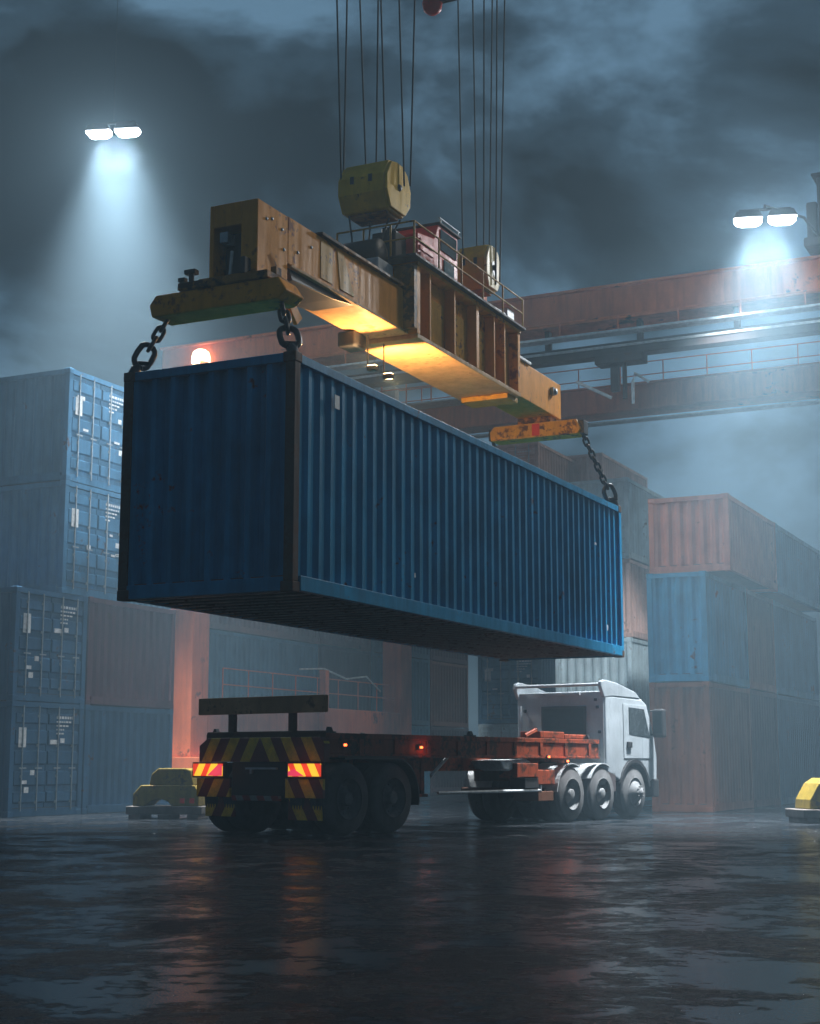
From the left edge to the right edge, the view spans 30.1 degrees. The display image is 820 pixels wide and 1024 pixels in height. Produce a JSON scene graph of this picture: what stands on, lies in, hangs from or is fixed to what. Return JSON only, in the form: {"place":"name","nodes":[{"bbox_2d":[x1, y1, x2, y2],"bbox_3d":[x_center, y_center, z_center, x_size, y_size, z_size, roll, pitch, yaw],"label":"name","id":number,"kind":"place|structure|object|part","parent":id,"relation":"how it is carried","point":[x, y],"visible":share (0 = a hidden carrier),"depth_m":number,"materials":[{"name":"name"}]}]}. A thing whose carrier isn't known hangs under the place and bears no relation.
{"place":"outdoors","nodes":[
{"label":"outdoors","id":0,"kind":"place"},
{"bbox_2d":[85,0,141,139],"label":"floodlight","id":1,"kind":"object","parent":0,"point":[125,129],"visible":1,"depth_m":36.92,"materials":[{"name":"metal"}]},
{"bbox_2d":[336,0,341,179],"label":"wire rope","id":2,"kind":"object","parent":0,"point":[339,90],"visible":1,"depth_m":22.99,"materials":[{"name":"metal"}]},
{"bbox_2d":[338,160,410,226],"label":"sheave block","id":3,"kind":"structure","parent":2,"relation":"hanging from","point":[376,193],"depth_m":22.60,"materials":[{"name":"yellow paint"},{"name":"steel"}]},
{"bbox_2d":[343,0,347,169],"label":"wire rope","id":4,"kind":"object","parent":3,"relation":"attached to","point":[345,85],"depth_m":23.18,"materials":[{"name":"metal"}]},
{"bbox_2d":[348,216,352,241],"bbox_3d":[-0.874,-4.136,22.660,0.032,0.566,0.141,7,-12,-37],"label":"wire rope","id":5,"kind":"object","parent":3,"relation":"hanging from","point":[350,229],"visible":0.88,"depth_m":22.67,"materials":[{"name":"metal"}]},
{"bbox_2d":[150,198,587,444],"bbox_3d":[0.016,-3.143,23.799,2.076,2.893,10.960,-5,-10,25],"label":"container spreader","id":6,"kind":"object","parent":5,"relation":"hanging from","point":[404,300],"visible":1,"depth_m":22.44,"materials":[{"name":"yellow metal"}]},
{"bbox_2d":[129,319,169,371],"bbox_3d":[-3.259,-2.075,19.100,0.572,0.882,0.151,7,-12,-38],"label":"lifting chain","id":7,"kind":"object","parent":6,"relation":"hanging from","point":[137,366],"visible":0.98,"depth_m":19.04,"materials":[{"name":"metal"}]},
{"bbox_2d":[276,301,301,350],"bbox_3d":[-1.487,-2.217,18.254,0.296,0.897,0.715,5,-10,-26],"label":"lifting chain","id":8,"kind":"object","parent":6,"relation":"hanging from","point":[286,327],"visible":0.98,"depth_m":18.17,"materials":[{"name":"metal"}]},
{"bbox_2d":[117,350,624,660],"bbox_3d":[0.214,0.484,23.526,2.476,2.832,12.206,-5,-10,25],"label":"hanging container","id":9,"kind":"object","parent":8,"relation":"hanging from","point":[295,488],"visible":1,"depth_m":19.18,"materials":[{"name":"blue metal"}]},
{"bbox_2d":[582,434,618,504],"bbox_3d":[3.495,-0.766,28.240,0.177,1.306,1.308,-7,-12,37],"label":"lifting chain","id":10,"kind":"object","parent":6,"relation":"hanging from","point":[612,500],"visible":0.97,"depth_m":28.30,"materials":[{"name":"metal"}]},
{"bbox_2d":[359,0,366,163],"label":"wire rope","id":11,"kind":"object","parent":3,"relation":"attached to","point":[362,81],"depth_m":23.39,"materials":[{"name":"metal"}]},
{"bbox_2d":[368,222,370,239],"bbox_3d":[-0.607,-4.121,22.752,0.029,0.574,0.298,-1,-9,4],"label":"wire rope","id":12,"kind":"object","parent":3,"relation":"hanging from","point":[369,231],"visible":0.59,"depth_m":22.79,"materials":[{"name":"metal"}]},
{"bbox_2d":[375,0,378,161],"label":"wire rope","id":13,"kind":"object","parent":3,"relation":"attached to","point":[377,78],"depth_m":23.10,"materials":[{"name":"metal"}]},
{"bbox_2d":[380,0,385,159],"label":"wire rope","id":14,"kind":"object","parent":3,"relation":"attached to","point":[383,79],"depth_m":23.30,"materials":[{"name":"metal"}]},
{"bbox_2d":[381,218,389,239],"bbox_3d":[-0.391,-4.138,22.649,0.222,0.570,0.029,4,-10,-25],"label":"wire rope","id":15,"kind":"object","parent":3,"relation":"hanging from","point":[387,222],"visible":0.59,"depth_m":22.66,"materials":[{"name":"metal"}]},
{"bbox_2d":[398,0,404,185],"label":"wire rope","id":16,"kind":"object","parent":3,"relation":"attached to","point":[401,94],"visible":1,"depth_m":22.97,"materials":[{"name":"metal"}]},
{"bbox_2d":[409,0,415,185],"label":"wire rope","id":17,"kind":"object","parent":3,"relation":"attached to","point":[412,93],"visible":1,"depth_m":23.16,"materials":[{"name":"metal"}]},
{"bbox_2d":[0,792,819,1023],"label":"ground","id":18,"kind":"structure","parent":0,"point":[435,908],"depth_m":10.88,"materials":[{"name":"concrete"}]},
{"bbox_2d":[0,700,83,817],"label":"shipping container","id":19,"kind":"object","parent":18,"relation":"on","point":[41,749],"visible":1,"depth_m":32.99,"materials":[{"name":"blue metal"}]},
{"bbox_2d":[12,705,46,810],"bbox_3d":[-8.156,5.274,32.698,0.125,2.230,1.068,-5,-10,25],"label":"door","id":20,"kind":"structure","parent":19,"relation":"in","point":[32,756],"depth_m":32.70,"materials":[{"name":"blue paint"}]},
{"bbox_2d":[0,586,87,703],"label":"shipping container","id":21,"kind":"object","parent":19,"relation":"on","point":[43,635],"visible":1,"depth_m":33.32,"materials":[{"name":"blue metal"}]},
{"bbox_2d":[17,591,51,695],"bbox_3d":[-8.156,2.867,33.096,0.125,2.230,1.068,-5,-10,25],"label":"door","id":22,"kind":"structure","parent":21,"relation":"in","point":[32,644],"depth_m":33.11,"materials":[{"name":"blue paint"}]},
{"bbox_2d":[0,480,127,602],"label":"shipping container","id":23,"kind":"object","parent":21,"relation":"on","point":[61,536],"visible":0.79,"depth_m":34.81,"materials":[{"name":"blue metal"}]},
{"bbox_2d":[0,367,123,493],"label":"shipping container","id":24,"kind":"object","parent":23,"relation":"on","point":[62,424],"visible":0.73,"depth_m":35.24,"materials":[{"name":"blue metal"}]},
{"bbox_2d":[70,374,100,480],"bbox_3d":[-7.503,-1.939,35.261,0.125,2.400,1.068,-5,-10,25],"label":"door","id":25,"kind":"structure","parent":24,"relation":"in","point":[84,457],"depth_m":35.26,"materials":[{"name":"blue paint"}]},
{"bbox_2d":[97,385,123,485],"bbox_3d":[-7.028,-1.779,36.231,0.125,2.400,1.068,-5,-10,25],"label":"door","id":26,"kind":"structure","parent":24,"relation":"in","point":[109,460],"depth_m":36.08,"materials":[{"name":"blue paint"}]},
{"bbox_2d":[66,486,96,590],"bbox_3d":[-7.503,0.616,34.838,0.125,2.360,1.068,-5,-10,25],"label":"door","id":27,"kind":"structure","parent":23,"relation":"in","point":[80,566],"depth_m":34.84,"materials":[{"name":"blue paint"}]},
{"bbox_2d":[94,494,119,593],"bbox_3d":[-7.028,0.777,35.808,0.125,2.360,1.068,-5,-10,25],"label":"door","id":28,"kind":"structure","parent":23,"relation":"in","point":[106,566],"depth_m":35.65,"materials":[{"name":"blue paint"}]},
{"bbox_2d":[47,597,82,697],"bbox_3d":[-7.681,3.027,34.066,0.125,2.230,1.068,-5,-10,25],"label":"door","id":29,"kind":"structure","parent":21,"relation":"in","point":[65,648],"depth_m":34.02,"materials":[{"name":"blue paint"}]},
{"bbox_2d":[43,707,78,809],"bbox_3d":[-7.681,5.435,33.668,0.125,2.230,1.068,-5,-10,25],"label":"door","id":30,"kind":"structure","parent":19,"relation":"in","point":[61,758],"depth_m":33.61,"materials":[{"name":"blue paint"}]},
{"bbox_2d":[81,705,173,813],"bbox_3d":[-7.680,5.901,36.361,2.476,2.442,3.466,-5,-10,25],"label":"shipping container","id":31,"kind":"object","parent":18,"relation":"on","point":[127,753],"visible":0.6,"depth_m":35.58,"materials":[{"name":"blue metal"}]},
{"bbox_2d":[84,596,175,708],"bbox_3d":[-7.680,3.484,36.761,2.476,2.462,3.466,-5,-10,25],"label":"shipping container","id":32,"kind":"object","parent":31,"relation":"on","point":[130,653],"visible":0.59,"depth_m":36.19,"materials":[{"name":"grey metal"}]},
{"bbox_2d":[126,768,207,819],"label":"ballast blocks","id":33,"kind":"object","parent":18,"relation":"on","point":[176,788],"depth_m":30.96,"materials":[{"name":"yellow paint"},{"name":"dark steel"}]},
{"bbox_2d":[192,694,598,835],"bbox_3d":[0.114,4.601,27.709,2.770,2.170,8.768,-7,-12,35],"label":"container trailer","id":34,"kind":"object","parent":18,"relation":"on","point":[329,781],"visible":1,"depth_m":24.66,"materials":[{"name":"metal"}]},
{"bbox_2d":[412,726,429,792],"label":"shipping container","id":35,"kind":"object","parent":18,"relation":"on","point":[420,730],"visible":0.15,"depth_m":59.59,"materials":[{"name":"metal"}]},
{"bbox_2d":[371,652,429,725],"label":"shipping container","id":36,"kind":"object","parent":35,"relation":"on","point":[420,692],"visible":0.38,"depth_m":59.39,"materials":[{"name":"blue metal"}]},
{"bbox_2d":[366,640,429,659],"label":"shipping container","id":37,"kind":"object","parent":36,"relation":"on","point":[417,652],"visible":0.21,"depth_m":59.52,"materials":[{"name":"metal"}]},
{"bbox_2d":[160,172,819,767],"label":"gantry crane","id":38,"kind":"object","parent":18,"relation":"on","point":[736,294],"visible":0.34,"depth_m":41.22,"materials":[{"name":"metal"}]},
{"bbox_2d":[733,204,818,235],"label":"floodlight","id":39,"kind":"object","parent":38,"relation":"attached to","point":[777,216],"visible":1,"depth_m":32.91,"materials":[{"name":"metal"}]},
{"bbox_2d":[478,724,517,736],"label":"shipping container","id":40,"kind":"object","parent":18,"relation":"on","point":[499,730],"visible":0.11,"depth_m":54.23,"materials":[{"name":"metal"}]},
{"bbox_2d":[483,726,510,736],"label":"door","id":41,"kind":"structure","parent":40,"relation":"in","point":[490,732],"depth_m":54.22,"materials":[{"name":"blue paint"}]},
{"bbox_2d":[511,728,517,736],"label":"door","id":42,"kind":"structure","parent":40,"relation":"in","point":[514,731],"depth_m":53.93,"materials":[{"name":"blue paint"}]},
{"bbox_2d":[478,657,555,723],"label":"shipping container","id":43,"kind":"object","parent":40,"relation":"on","point":[497,699],"visible":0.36,"depth_m":54.39,"materials":[{"name":"blue metal"}]},
{"bbox_2d":[482,657,510,719],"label":"door","id":44,"kind":"structure","parent":43,"relation":"in","point":[495,703],"depth_m":54.46,"materials":[{"name":"blue paint"}]},
{"bbox_2d":[510,660,537,717],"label":"door","id":45,"kind":"structure","parent":43,"relation":"in","point":[532,669],"depth_m":54.09,"materials":[{"name":"blue paint"}]},
{"bbox_2d":[461,680,665,821],"bbox_3d":[2.998,4.862,31.216,2.740,2.800,4.990,-7,-12,35],"label":"truck","id":46,"kind":"object","parent":18,"relation":"on","point":[619,774],"visible":0.83,"depth_m":31.07,"materials":[{"name":"white paint"}]},
{"bbox_3d":[3.157,4.289,31.366,1.060,0.580,0.037,-7,-12,35],"label":"rear window","id":47,"kind":"part","parent":46,"relation":"part of","materials":[{"name":"grey glass"}]},
{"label":"door","id":48,"kind":"part","parent":46,"relation":"part of","materials":[{"name":"white paint"}]},
{"bbox_2d":[649,681,753,811],"bbox_3d":[7.249,5.823,37.696,1.486,3.032,4.066,-5,-10,25],"label":"shipping container","id":49,"kind":"object","parent":18,"relation":"on","point":[703,748],"visible":0.99,"depth_m":36.08,"materials":[{"name":"metal"}]},
{"bbox_2d":[646,571,749,688],"bbox_3d":[7.249,3.030,38.158,1.486,2.612,4.066,-5,-10,25],"label":"shipping container","id":50,"kind":"object","parent":49,"relation":"on","point":[697,626],"visible":0.86,"depth_m":36.56,"materials":[{"name":"metal"}]},
{"bbox_2d":[648,493,777,591],"bbox_3d":[7.839,0.907,39.105,2.016,1.872,5.116,-5,-10,25],"label":"shipping container","id":51,"kind":"object","parent":50,"relation":"on","point":[728,537],"visible":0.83,"depth_m":37.09,"materials":[{"name":"metal"}]},
{"bbox_2d":[750,689,780,807],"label":"shipping container","id":52,"kind":"object","parent":18,"relation":"on","point":[765,750],"visible":0.37,"depth_m":40.68,"materials":[{"name":"metal"}]},
{"bbox_2d":[746,588,776,693],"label":"shipping container","id":53,"kind":"object","parent":52,"relation":"on","point":[761,647],"visible":0.3,"depth_m":41.16,"materials":[{"name":"metal"}]},
{"bbox_2d":[777,694,819,804],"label":"shipping container","id":54,"kind":"object","parent":18,"relation":"on","point":[799,739],"visible":0.42,"depth_m":44.30,"materials":[{"name":"blue metal"}]},
{"bbox_2d":[773,600,819,701],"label":"shipping container","id":55,"kind":"object","parent":54,"relation":"on","point":[796,653],"visible":0.4,"depth_m":45.10,"materials":[{"name":"blue metal"}]},
{"bbox_2d":[755,523,819,611],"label":"shipping container","id":56,"kind":"object","parent":55,"relation":"on","point":[798,571],"visible":0.38,"depth_m":43.55,"materials":[{"name":"grey metal"}]},
{"bbox_2d":[785,778,819,823],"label":"ballast blocks","id":57,"kind":"object","parent":18,"relation":"on","point":[806,810],"depth_m":28.89,"materials":[{"name":"yellow concrete"}]},
{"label":"shipping container","id":58,"kind":"object","parent":18,"relation":"on","visible":0},
{"bbox_2d":[430,660,468,727],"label":"shipping container","id":59,"kind":"object","parent":58,"relation":"on","point":[448,695],"visible":0.47,"depth_m":62.14,"materials":[{"name":"grey metal"}]},
{"bbox_2d":[430,649,467,664],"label":"shipping container","id":60,"kind":"object","parent":59,"relation":"on","point":[448,657],"visible":0.19,"depth_m":62.34,"materials":[{"name":"grey metal"}]},
{"bbox_2d":[0,0,819,736],"label":"sky","id":61,"kind":"structure","parent":0,"point":[636,133],"materials":[{"name":"grey"}]},
{"bbox_2d":[422,0,456,15],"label":"hook block","id":62,"kind":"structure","parent":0,"point":[432,7],"depth_m":22.44,"materials":[{"name":"metal"}]},
{"bbox_2d":[472,0,477,245],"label":"wire rope","id":63,"kind":"object","parent":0,"point":[474,120],"visible":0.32,"depth_m":26.45,"materials":[{"name":"metal"}]},
{"bbox_2d":[457,245,498,296],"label":"sheave block","id":64,"kind":"structure","parent":63,"relation":"hanging from","point":[482,257],"depth_m":25.76,"materials":[{"name":"yellow metal"}]},
{"bbox_2d":[457,0,463,253],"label":"wire rope","id":65,"kind":"object","parent":64,"relation":"attached to","point":[460,126],"visible":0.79,"depth_m":26.27,"materials":[{"name":"metal"}]},
{"bbox_2d":[483,0,484,244],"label":"wire rope","id":66,"kind":"object","parent":64,"relation":"attached to","point":[483,122],"visible":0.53,"depth_m":26.29,"materials":[{"name":"metal"}]},
{"bbox_2d":[489,0,492,244],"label":"wire rope","id":67,"kind":"object","parent":64,"relation":"attached to","point":[490,117],"visible":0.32,"depth_m":26.48,"materials":[{"name":"metal"}]},
{"bbox_2d":[495,0,497,284],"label":"wire rope","id":68,"kind":"object","parent":64,"relation":"attached to","point":[496,145],"visible":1,"depth_m":26.17,"materials":[{"name":"metal"}]},
{"bbox_2d":[499,0,504,284],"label":"wire rope","id":69,"kind":"object","parent":64,"relation":"attached to","point":[502,146],"visible":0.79,"depth_m":26.38,"materials":[{"name":"metal"}]},
{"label":"shipping container","id":70,"kind":"object","parent":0,"visible":0},
{"bbox_2d":[128,602,170,608],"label":"shipping container","id":71,"kind":"object","parent":70,"relation":"on","point":[137,603],"depth_m":43.93,"materials":[{"name":"metal"}]},
{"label":"shipping container","id":72,"kind":"object","parent":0,"visible":0},
{"bbox_2d":[208,629,317,697],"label":"shipping container","id":73,"kind":"object","parent":72,"relation":"on","point":[245,652],"visible":0.3,"depth_m":49.01,"materials":[{"name":"grey metal"}]},
{"bbox_2d":[210,614,317,643],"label":"shipping container","id":74,"kind":"object","parent":73,"relation":"on","point":[240,626],"visible":0.19,"depth_m":49.41,"materials":[{"name":"grey metal"}]},
{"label":"shipping container","id":75,"kind":"object","parent":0,"visible":0},
{"bbox_2d":[318,644,370,710],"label":"shipping container","id":76,"kind":"object","parent":75,"relation":"on","point":[347,663],"visible":0.23,"depth_m":54.36,"materials":[{"name":"grey metal"}]},
{"bbox_2d":[318,631,370,651],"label":"shipping container","id":77,"kind":"object","parent":76,"relation":"on","point":[342,641],"visible":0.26,"depth_m":54.36,"materials":[{"name":"grey metal"}]},
{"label":"shipping container","id":78,"kind":"object","parent":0,"visible":0},
{"bbox_2d":[555,637,649,718],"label":"shipping container","id":79,"kind":"object","parent":78,"relation":"on","point":[630,670],"visible":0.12,"depth_m":46.50,"materials":[{"name":"metal"}]},
{"bbox_2d":[622,558,649,641],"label":"shipping container","id":80,"kind":"object","parent":79,"relation":"on","point":[634,573],"visible":0.23,"depth_m":46.76,"materials":[{"name":"metal"}]},
{"bbox_2d":[569,477,663,566],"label":"shipping container","id":81,"kind":"object","parent":80,"relation":"on","point":[633,497],"visible":0.2,"depth_m":47.28,"materials":[{"name":"grey metal"}]},
{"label":"shipping container","id":82,"kind":"object","parent":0,"visible":0},
{"bbox_2d":[497,442,574,481],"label":"shipping container","id":83,"kind":"object","parent":82,"relation":"on","point":[539,455],"visible":0.13,"depth_m":55.77,"materials":[{"name":"grey metal"}]},
{"bbox_2d":[508,444,534,465],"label":"door","id":84,"kind":"structure","parent":83,"relation":"in","point":[529,457],"depth_m":55.33,"materials":[{"name":"pink paint"}]},
{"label":"shipping container","id":85,"kind":"object","parent":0,"visible":0},
{"bbox_2d":[567,453,647,487],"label":"shipping container","id":86,"kind":"object","parent":85,"relation":"on","point":[583,468],"visible":0.16,"depth_m":58.59,"materials":[{"name":"metal"}]}
]}

